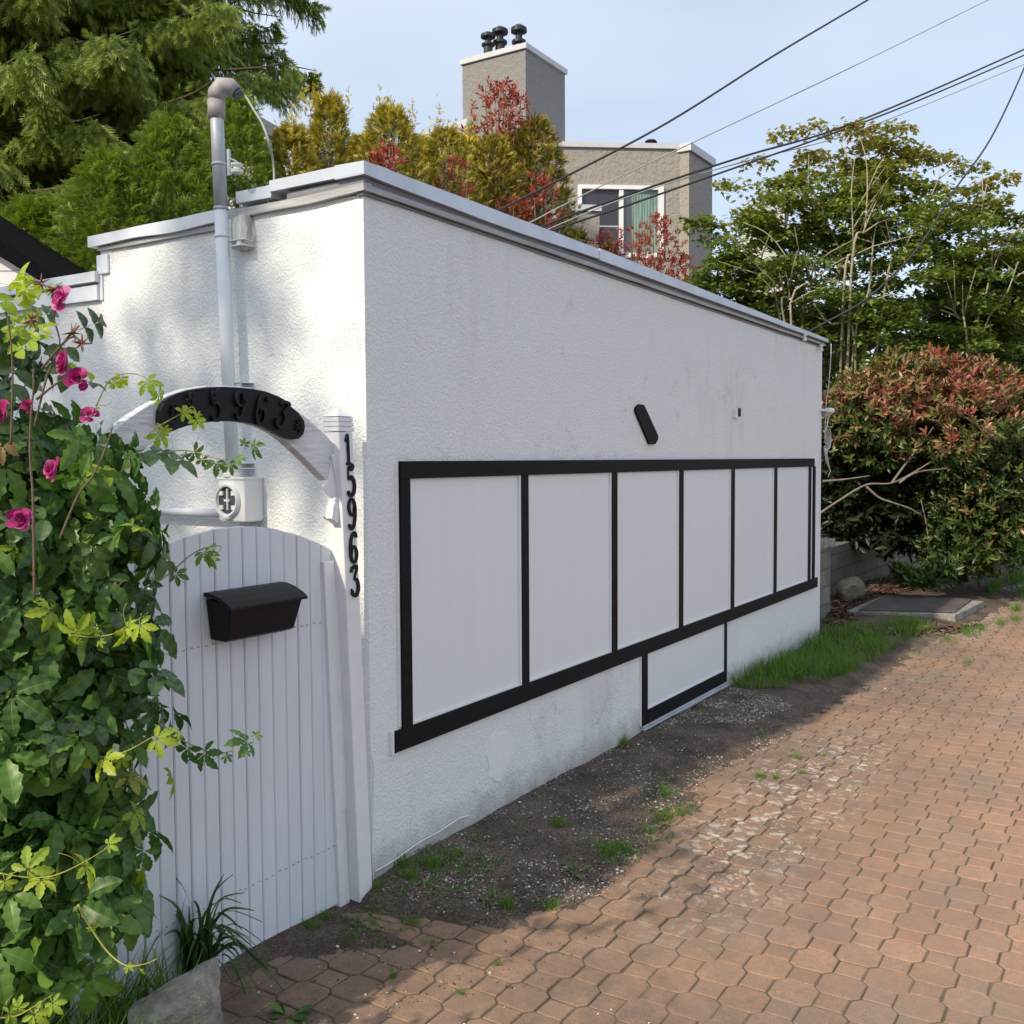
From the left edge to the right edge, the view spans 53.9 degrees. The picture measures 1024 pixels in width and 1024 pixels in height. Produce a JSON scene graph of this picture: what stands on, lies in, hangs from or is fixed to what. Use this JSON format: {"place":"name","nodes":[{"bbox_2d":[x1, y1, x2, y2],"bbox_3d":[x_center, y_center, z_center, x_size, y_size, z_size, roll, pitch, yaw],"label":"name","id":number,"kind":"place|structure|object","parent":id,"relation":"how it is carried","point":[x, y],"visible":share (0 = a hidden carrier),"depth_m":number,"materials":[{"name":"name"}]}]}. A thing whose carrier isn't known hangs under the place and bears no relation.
{"place":"outdoors","nodes":[
{"label":"outdoors","id":0,"kind":"place"},
{"bbox_2d":[1,924,236,1023],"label":"long grass","id":1,"kind":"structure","parent":0,"point":[105,1015],"depth_m":2.68,"materials":[{"name":"green plant"}]},
{"bbox_2d":[210,0,1023,377],"label":"sky","id":2,"kind":"structure","parent":0,"point":[633,66],"materials":[{"name":"blue"}]},
{"bbox_2d":[219,597,1023,1023],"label":"lane","id":3,"kind":"structure","parent":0,"point":[967,999],"depth_m":3.51,"materials":[{"name":"brick"}]},
{"bbox_2d":[267,1003,313,1023],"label":"weed","id":4,"kind":"object","parent":3,"relation":"on","point":[300,1017],"visible":1,"depth_m":2.85,"materials":[{"name":"green plant"}]},
{"bbox_2d":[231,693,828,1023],"bbox_3d":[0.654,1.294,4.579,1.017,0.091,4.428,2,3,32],"label":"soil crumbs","id":5,"kind":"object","parent":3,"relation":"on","point":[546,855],"visible":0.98,"depth_m":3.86,"materials":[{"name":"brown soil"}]},
{"bbox_2d":[956,571,1023,591],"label":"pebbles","id":6,"kind":"object","parent":3,"relation":"on","point":[1020,584],"visible":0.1,"depth_m":11.98,"materials":[{"name":"grey stone"}]},
{"bbox_2d":[220,551,1023,994],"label":"verge","id":7,"kind":"structure","parent":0,"point":[806,699],"depth_m":4.34,"materials":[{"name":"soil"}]},
{"bbox_2d":[155,874,285,1001],"bbox_3d":[-0.877,1.264,2.926,0.440,0.491,0.178,0,3,-2],"label":"strap leaf plant","id":8,"kind":"object","parent":7,"relation":"on","point":[192,950],"visible":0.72,"depth_m":2.93,"materials":[{"name":"green plant"}]},
{"bbox_2d":[320,408,371,906],"bbox_3d":[-0.578,0.529,3.501,0.082,1.770,0.178,2,3,32],"label":"gate post","id":9,"kind":"object","parent":7,"relation":"on","point":[352,842],"visible":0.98,"depth_m":3.48,"materials":[{"name":"white paint"}]},
{"bbox_2d":[96,386,338,523],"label":"gate arch","id":10,"kind":"structure","parent":9,"relation":"attached to","point":[310,449],"depth_m":3.30,"materials":[{"name":"white wood"}]},
{"bbox_2d":[155,387,304,439],"bbox_3d":[-0.827,-0.298,3.027,0.030,0.153,0.568,2,3,32],"label":"number plaque","id":11,"kind":"object","parent":10,"relation":"attached to","point":[278,416],"visible":0.96,"depth_m":3.01,"materials":[{"name":"black paint"}]},
{"bbox_2d":[90,526,346,1020],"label":"garden gate","id":12,"kind":"structure","parent":9,"relation":"attached to","point":[259,826],"depth_m":3.15,"materials":[{"name":"paint"}]},
{"bbox_2d":[204,581,307,641],"bbox_3d":[-0.782,0.307,3.099,0.115,0.148,0.319,2,3,32],"label":"mailbox","id":13,"kind":"object","parent":12,"relation":"attached to","point":[239,613],"visible":1,"depth_m":3.05,"materials":[{"name":"black plastic"}]},
{"bbox_2d":[478,895,496,902],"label":"weed","id":14,"kind":"object","parent":7,"relation":"on","point":[483,899],"visible":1,"depth_m":3.51,"materials":[{"name":"green plant"}]},
{"bbox_2d":[342,749,715,935],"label":"ground weeds","id":15,"kind":"object","parent":7,"relation":"on","point":[429,882],"visible":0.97,"depth_m":3.74,"materials":[{"name":"green plant"}]},
{"bbox_2d":[565,862,591,879],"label":"weed","id":16,"kind":"object","parent":7,"relation":"on","point":[575,864],"visible":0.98,"depth_m":3.79,"materials":[{"name":"green plant"}]},
{"bbox_2d":[250,649,924,1023],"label":"gravel chips","id":17,"kind":"object","parent":7,"relation":"on","point":[594,821],"visible":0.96,"depth_m":4.23,"materials":[{"name":"grey gravel"}]},
{"bbox_2d":[847,595,983,621],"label":"utility slab","id":18,"kind":"structure","parent":7,"relation":"on","point":[951,609],"depth_m":9.91,"materials":[{"name":"concrete"}]},
{"bbox_2d":[820,351,1023,562],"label":"shade hedge","id":19,"kind":"object","parent":7,"relation":"on","point":[859,517],"visible":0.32,"depth_m":11.43,"materials":[{"name":"green plant"}]},
{"bbox_2d":[821,326,1023,588],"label":"photinia shrub","id":20,"kind":"object","parent":7,"relation":"on","point":[905,408],"visible":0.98,"depth_m":10.70,"materials":[{"name":"green plant"}]},
{"bbox_2d":[885,551,964,591],"bbox_3d":[4.338,0.625,10.631,0.793,0.436,0.588,0,3,0],"label":"shrub","id":21,"kind":"object","parent":7,"relation":"on","point":[936,572],"visible":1,"depth_m":10.52,"materials":[{"name":"green plant"}]},
{"bbox_2d":[892,169,1023,576],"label":"maple tree","id":22,"kind":"object","parent":7,"relation":"on","point":[1003,328],"visible":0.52,"depth_m":12.49,"materials":[{"name":"green plant"}]},
{"bbox_2d":[498,0,868,210],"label":"overhead wire","id":23,"kind":"object","parent":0,"point":[662,125],"visible":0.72,"depth_m":9.86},
{"bbox_2d":[529,0,987,222],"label":"overhead wire","id":24,"kind":"object","parent":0,"point":[742,119],"visible":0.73,"depth_m":10.25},
{"bbox_2d":[540,49,1023,226],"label":"overhead wire","id":25,"kind":"object","parent":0,"point":[655,185],"visible":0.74,"depth_m":10.61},
{"bbox_2d":[548,64,1023,229],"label":"overhead wire","id":26,"kind":"object","parent":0,"point":[766,155],"visible":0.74,"depth_m":10.64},
{"bbox_2d":[550,55,1023,230],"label":"overhead wire","id":27,"kind":"object","parent":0,"point":[638,201],"visible":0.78,"depth_m":10.51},
{"bbox_2d":[820,526,953,586],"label":"gravel yard","id":28,"kind":"structure","parent":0,"point":[915,564],"depth_m":13.21,"materials":[{"name":"gravel"}]},
{"bbox_2d":[570,225,589,244],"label":"golden cypress","id":29,"kind":"object","parent":28,"relation":"on","point":[583,235],"visible":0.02,"depth_m":14.37,"materials":[{"name":"green plant"}]},
{"bbox_2d":[588,227,629,257],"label":"red shrub","id":30,"kind":"object","parent":28,"relation":"on","point":[601,238],"visible":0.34,"depth_m":14.56,"materials":[{"name":"red plant"}]},
{"bbox_2d":[599,239,618,254],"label":"golden cypress","id":31,"kind":"object","parent":28,"relation":"on","point":[610,246],"visible":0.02,"depth_m":15.74,"materials":[{"name":"plant"}]},
{"bbox_2d":[614,222,652,266],"bbox_3d":[1.804,-1.766,15.039,0.604,5.101,0.604,1,3,18],"label":"red shrub","id":32,"kind":"object","parent":28,"relation":"on","point":[632,241],"visible":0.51,"depth_m":14.88,"materials":[{"name":"red plant"}]},
{"bbox_2d":[627,210,689,281],"bbox_3d":[2.323,-2.010,16.006,1.146,5.483,1.088,2,3,32],"label":"red shrub","id":33,"kind":"object","parent":28,"relation":"on","point":[660,253],"visible":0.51,"depth_m":15.83,"materials":[{"name":"red plant"}]},
{"bbox_2d":[665,250,702,281],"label":"red shrub","id":34,"kind":"object","parent":28,"relation":"on","point":[688,264],"visible":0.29,"depth_m":16.30,"materials":[{"name":"red plant"}]},
{"bbox_2d":[743,204,788,313],"bbox_3d":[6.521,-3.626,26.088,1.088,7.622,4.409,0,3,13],"label":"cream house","id":35,"kind":"structure","parent":28,"relation":"on","point":[785,216],"depth_m":24.05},
{"bbox_2d":[675,116,1017,535],"bbox_3d":[4.034,-1.889,12.333,4.059,5.612,3.016,-1,3,-4],"label":"maple tree","id":36,"kind":"object","parent":28,"relation":"on","point":[867,193],"visible":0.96,"depth_m":11.82,"materials":[{"name":"green plant"}]},
{"bbox_2d":[809,67,1023,331],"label":"overhead wire","id":37,"kind":"object","parent":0,"point":[906,261],"visible":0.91,"depth_m":9.89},
{"label":"ground","id":38,"kind":"structure","parent":0,"visible":0},
{"bbox_2d":[0,216,87,286],"bbox_3d":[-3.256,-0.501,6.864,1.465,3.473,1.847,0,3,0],"label":"neighbour house","id":39,"kind":"structure","parent":38,"relation":"on","point":[20,248],"depth_m":6.20,"materials":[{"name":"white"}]},
{"bbox_2d":[0,184,96,270],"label":"cypress","id":40,"kind":"object","parent":38,"relation":"on","point":[18,211],"visible":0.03,"depth_m":9.21,"materials":[{"name":"green plant"}]},
{"bbox_2d":[40,139,165,271],"bbox_3d":[-3.131,-0.856,7.980,1.428,4.066,1.407,2,3,32],"label":"cypress","id":41,"kind":"object","parent":38,"relation":"on","point":[73,209],"visible":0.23,"depth_m":7.70,"materials":[{"name":"green plant"}]},
{"bbox_2d":[0,0,209,239],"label":"cedar tree","id":42,"kind":"object","parent":38,"relation":"on","point":[29,78],"visible":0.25,"depth_m":11.28,"materials":[{"name":"green plant"}]},
{"bbox_2d":[3,60,219,215],"bbox_3d":[-7.882,-5.770,17.122,6.020,13.001,6.373,2,3,32],"label":"cedar tree","id":43,"kind":"object","parent":38,"relation":"on","point":[180,187],"depth_m":17.42,"materials":[{"name":"green plant"}]},
{"bbox_2d":[0,0,331,252],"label":"cedar tree","id":44,"kind":"object","parent":38,"relation":"on","point":[198,32],"visible":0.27,"depth_m":12.14,"materials":[{"name":"green plant"}]},
{"bbox_2d":[105,106,230,232],"bbox_3d":[-2.722,-1.044,8.246,1.429,4.411,1.424,2,3,32],"label":"cypress","id":45,"kind":"object","parent":38,"relation":"on","point":[161,136],"visible":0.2,"depth_m":7.95,"materials":[{"name":"green plant"}]},
{"bbox_2d":[184,87,281,215],"bbox_3d":[-2.430,-1.303,8.948,1.266,4.852,1.257,2,3,32],"label":"cypress","id":46,"kind":"object","parent":38,"relation":"on","point":[251,130],"visible":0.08,"depth_m":8.69,"materials":[{"name":"green plant"}]},
{"bbox_2d":[180,114,334,208],"bbox_3d":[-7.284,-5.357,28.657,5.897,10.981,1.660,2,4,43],"label":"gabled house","id":47,"kind":"structure","parent":38,"relation":"on","point":[270,127],"depth_m":27.01,"materials":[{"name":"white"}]},
{"bbox_2d":[263,104,323,185],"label":"golden cypress","id":48,"kind":"object","parent":38,"relation":"on","point":[283,141],"visible":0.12,"depth_m":9.03,"materials":[{"name":"green plant"}]},
{"bbox_2d":[293,69,357,172],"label":"golden cypress","id":49,"kind":"object","parent":38,"relation":"on","point":[332,107],"visible":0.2,"depth_m":9.44,"materials":[{"name":"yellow plant"}]},
{"bbox_2d":[349,130,379,162],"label":"golden cypress","id":50,"kind":"object","parent":38,"relation":"on","point":[356,136],"visible":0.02,"depth_m":10.73,"materials":[{"name":"green plant"}]},
{"bbox_2d":[366,138,407,172],"bbox_3d":[-1.195,-1.235,9.670,0.370,4.628,0.403,-2,3,-27],"label":"red shrub","id":51,"kind":"object","parent":38,"relation":"on","point":[391,156],"visible":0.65,"depth_m":9.52,"materials":[{"name":"red plant"}]},
{"bbox_2d":[353,84,444,189],"bbox_3d":[-1.246,-1.646,10.425,1.552,5.371,1.526,2,3,32],"label":"golden cypress","id":52,"kind":"object","parent":38,"relation":"on","point":[394,118],"visible":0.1,"depth_m":10.17,"materials":[{"name":"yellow plant"}]},
{"bbox_2d":[0,160,828,879],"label":"white building","id":53,"kind":"structure","parent":38,"relation":"on","point":[564,566],"depth_m":4.29,"materials":[{"name":"paint"}]},
{"bbox_2d":[152,507,218,517],"bbox_3d":[-1.909,-0.015,4.399,1.953,0.032,0.033,2,3,32],"label":"conduit","id":54,"kind":"object","parent":53,"relation":"attached to","point":[194,512],"depth_m":3.99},
{"bbox_2d":[207,77,254,468],"bbox_3d":[-1.050,-0.895,3.793,0.180,1.466,0.113,2,3,32],"label":"service mast","id":55,"kind":"object","parent":53,"relation":"attached to","point":[221,90],"visible":0.91,"depth_m":3.78,"materials":[{"name":"metal"}]},
{"bbox_2d":[243,93,274,179],"bbox_3d":[-0.948,-1.378,3.799,0.170,0.442,0.088,2,3,32],"label":"service cable","id":56,"kind":"object","parent":55,"relation":"attached to","point":[261,122],"visible":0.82,"depth_m":3.76,"materials":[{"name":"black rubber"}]},
{"bbox_2d":[214,465,262,521],"bbox_3d":[-1.042,-0.072,3.830,0.153,0.214,0.119,2,3,32],"label":"meter box","id":57,"kind":"object","parent":53,"relation":"attached to","point":[240,497],"visible":0.98,"depth_m":3.80,"materials":[{"name":"metal"}]},
{"bbox_2d":[370,755,373,880],"bbox_3d":[-0.500,1.119,3.625,0.004,0.498,0.019,2,3,32],"label":"wall wire","id":58,"kind":"object","parent":53,"relation":"attached to","point":[372,817],"depth_m":3.62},
{"bbox_2d":[374,815,469,871],"bbox_3d":[-0.336,1.269,3.892,0.006,0.036,0.600,2,3,32],"label":"wire","id":59,"kind":"object","parent":53,"relation":"attached to","point":[399,856],"depth_m":3.87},
{"bbox_2d":[634,404,657,443],"bbox_3d":[0.737,-0.479,5.519,0.014,0.214,0.293,2,3,32],"label":"wall ornament","id":60,"kind":"object","parent":53,"relation":"attached to","point":[648,429],"depth_m":5.50,"materials":[{"name":"black paint"}]},
{"bbox_2d":[733,408,740,417],"bbox_3d":[1.498,-0.659,6.704,0.030,0.066,0.072,2,3,32],"label":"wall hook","id":61,"kind":"object","parent":53,"relation":"attached to","point":[736,412],"depth_m":6.68,"materials":[{"name":"white paint"}]},
{"bbox_2d":[802,334,806,340],"bbox_3d":[2.302,-1.374,7.922,0.036,0.056,0.036,2,3,32],"label":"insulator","id":62,"kind":"object","parent":53,"relation":"attached to","point":[804,338],"visible":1,"depth_m":7.91,"materials":[{"name":"white ceramic"}]},
{"bbox_2d":[823,344,831,476],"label":"coiled cables","id":63,"kind":"object","parent":53,"relation":"hanging from","point":[827,441],"visible":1,"depth_m":8.51,"materials":[{"name":"plastic"}]},
{"bbox_2d":[820,408,834,416],"bbox_3d":[2.653,-0.844,8.506,0.178,0.076,0.077,-3,4,-42],"label":"security camera","id":64,"kind":"object","parent":53,"relation":"attached to","point":[826,412],"visible":1,"depth_m":8.49,"materials":[{"name":"white paint"}]},
{"bbox_2d":[398,116,443,188],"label":"golden cypress","id":65,"kind":"object","parent":38,"relation":"on","point":[424,137],"visible":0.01,"depth_m":11.62,"materials":[{"name":"green plant"}]},
{"bbox_2d":[412,104,491,206],"bbox_3d":[-0.710,-1.770,11.432,1.566,5.508,1.528,2,3,32],"label":"golden cypress","id":66,"kind":"object","parent":38,"relation":"on","point":[441,138],"visible":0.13,"depth_m":11.14,"materials":[{"name":"green plant"}]},
{"bbox_2d":[434,154,475,198],"bbox_3d":[-0.612,-1.404,10.826,0.477,4.840,0.390,0,3,7],"label":"red shrub","id":67,"kind":"object","parent":38,"relation":"on","point":[450,174],"visible":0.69,"depth_m":10.72,"materials":[{"name":"red plant"}]},
{"bbox_2d":[447,119,496,209],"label":"golden cypress","id":68,"kind":"object","parent":38,"relation":"on","point":[481,172],"visible":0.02,"depth_m":12.46,"materials":[{"name":"green plant"}]},
{"bbox_2d":[452,127,537,221],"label":"golden cypress","id":69,"kind":"object","parent":38,"relation":"on","point":[485,145],"visible":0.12,"depth_m":12.05,"materials":[{"name":"green plant"}]},
{"bbox_2d":[459,75,537,212],"bbox_3d":[-0.192,-2.387,13.224,1.116,6.552,1.031,2,3,32],"label":"red shrub","id":70,"kind":"object","parent":38,"relation":"on","point":[514,93],"visible":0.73,"depth_m":12.98,"materials":[{"name":"red plant"}]},
{"bbox_2d":[486,195,533,221],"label":"red shrub","id":71,"kind":"object","parent":38,"relation":"on","point":[525,208],"visible":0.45,"depth_m":11.59,"materials":[{"name":"red plant"}]},
{"bbox_2d":[486,130,544,223],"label":"golden cypress","id":72,"kind":"object","parent":38,"relation":"on","point":[533,163],"visible":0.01,"depth_m":13.30,"materials":[{"name":"green plant"}]},
{"bbox_2d":[506,169,568,229],"bbox_3d":[0.301,-1.603,12.222,0.796,5.083,0.745,0,3,-1],"label":"red shrub","id":73,"kind":"object","parent":38,"relation":"on","point":[534,199],"visible":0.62,"depth_m":12.10,"materials":[{"name":"red plant"}]},
{"bbox_2d":[495,106,586,241],"bbox_3d":[0.358,-2.203,13.260,1.724,6.172,1.680,2,3,32],"label":"golden cypress","id":74,"kind":"object","parent":38,"relation":"on","point":[531,134],"visible":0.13,"depth_m":12.92,"materials":[{"name":"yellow plant"}]},
{"bbox_2d":[425,24,715,290],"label":"stucco house","id":75,"kind":"structure","parent":38,"relation":"on","point":[540,75],"depth_m":18.08,"materials":[{"name":"beige paint"}]},
{"bbox_2d":[538,209,559,231],"bbox_3d":[0.438,-4.856,16.974,0.744,0.557,0.047,-1,3,-5],"label":"window","id":76,"kind":"structure","parent":75,"relation":"in","point":[554,216],"depth_m":16.97,"materials":[{"name":"white paint"}]},
{"bbox_2d":[578,184,663,258],"bbox_3d":[1.945,-5.190,18.026,1.554,1.282,0.095,-1,3,-5],"label":"window","id":77,"kind":"structure","parent":75,"relation":"in","point":[639,212],"depth_m":18.03,"materials":[{"name":"white paint"}]},
{"bbox_2d":[820,585,875,621],"bbox_3d":[2.741,0.950,10.744,2.300,0.155,3.700,2,3,32],"label":"mulch bed","id":78,"kind":"object","parent":38,"relation":"on","point":[840,603],"visible":0.02,"depth_m":10.74,"materials":[{"name":"soil"}]},
{"bbox_2d":[836,576,865,602],"bbox_3d":[3.595,0.841,10.685,0.295,0.305,0.391,2,3,32],"label":"stone","id":79,"kind":"object","parent":78,"relation":"on","point":[854,587],"visible":0.88,"depth_m":10.58,"materials":[{"name":"grey stone"}]},
{"bbox_2d":[820,573,983,648],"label":"leaf litter","id":80,"kind":"object","parent":78,"relation":"on","point":[891,591],"visible":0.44,"depth_m":9.71,"materials":[{"name":"brown plant"}]},
{"bbox_2d":[820,529,913,619],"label":"block wall","id":81,"kind":"structure","parent":38,"relation":"on","point":[840,560],"depth_m":11.44,"materials":[{"name":"concrete"}]},
{"bbox_2d":[761,264,1023,401],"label":"garden hedge","id":82,"kind":"object","parent":38,"relation":"on","point":[906,334],"depth_m":18.16,"materials":[{"name":"green plant"}]},
{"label":"planting bed","id":83,"kind":"structure","parent":0,"visible":0},
{"bbox_2d":[46,511,96,1023],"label":"gate post","id":84,"kind":"object","parent":83,"relation":"on","point":[86,773],"visible":0.03,"depth_m":2.61,"materials":[{"name":"white paint"}]},
{"bbox_2d":[0,261,197,769],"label":"rose bush","id":85,"kind":"object","parent":83,"relation":"on","point":[14,354],"visible":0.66,"depth_m":2.33,"materials":[{"name":"green plant"}]},
{"bbox_2d":[0,362,264,1023],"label":"creeper vine","id":86,"kind":"object","parent":83,"relation":"on","point":[76,846],"visible":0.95,"depth_m":2.36,"materials":[{"name":"green plant"}]},
{"bbox_2d":[128,956,223,1023],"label":"kerb stone","id":87,"kind":"object","parent":83,"relation":"on","point":[195,990],"visible":0.98,"depth_m":2.59,"materials":[{"name":"stone"}]}
]}

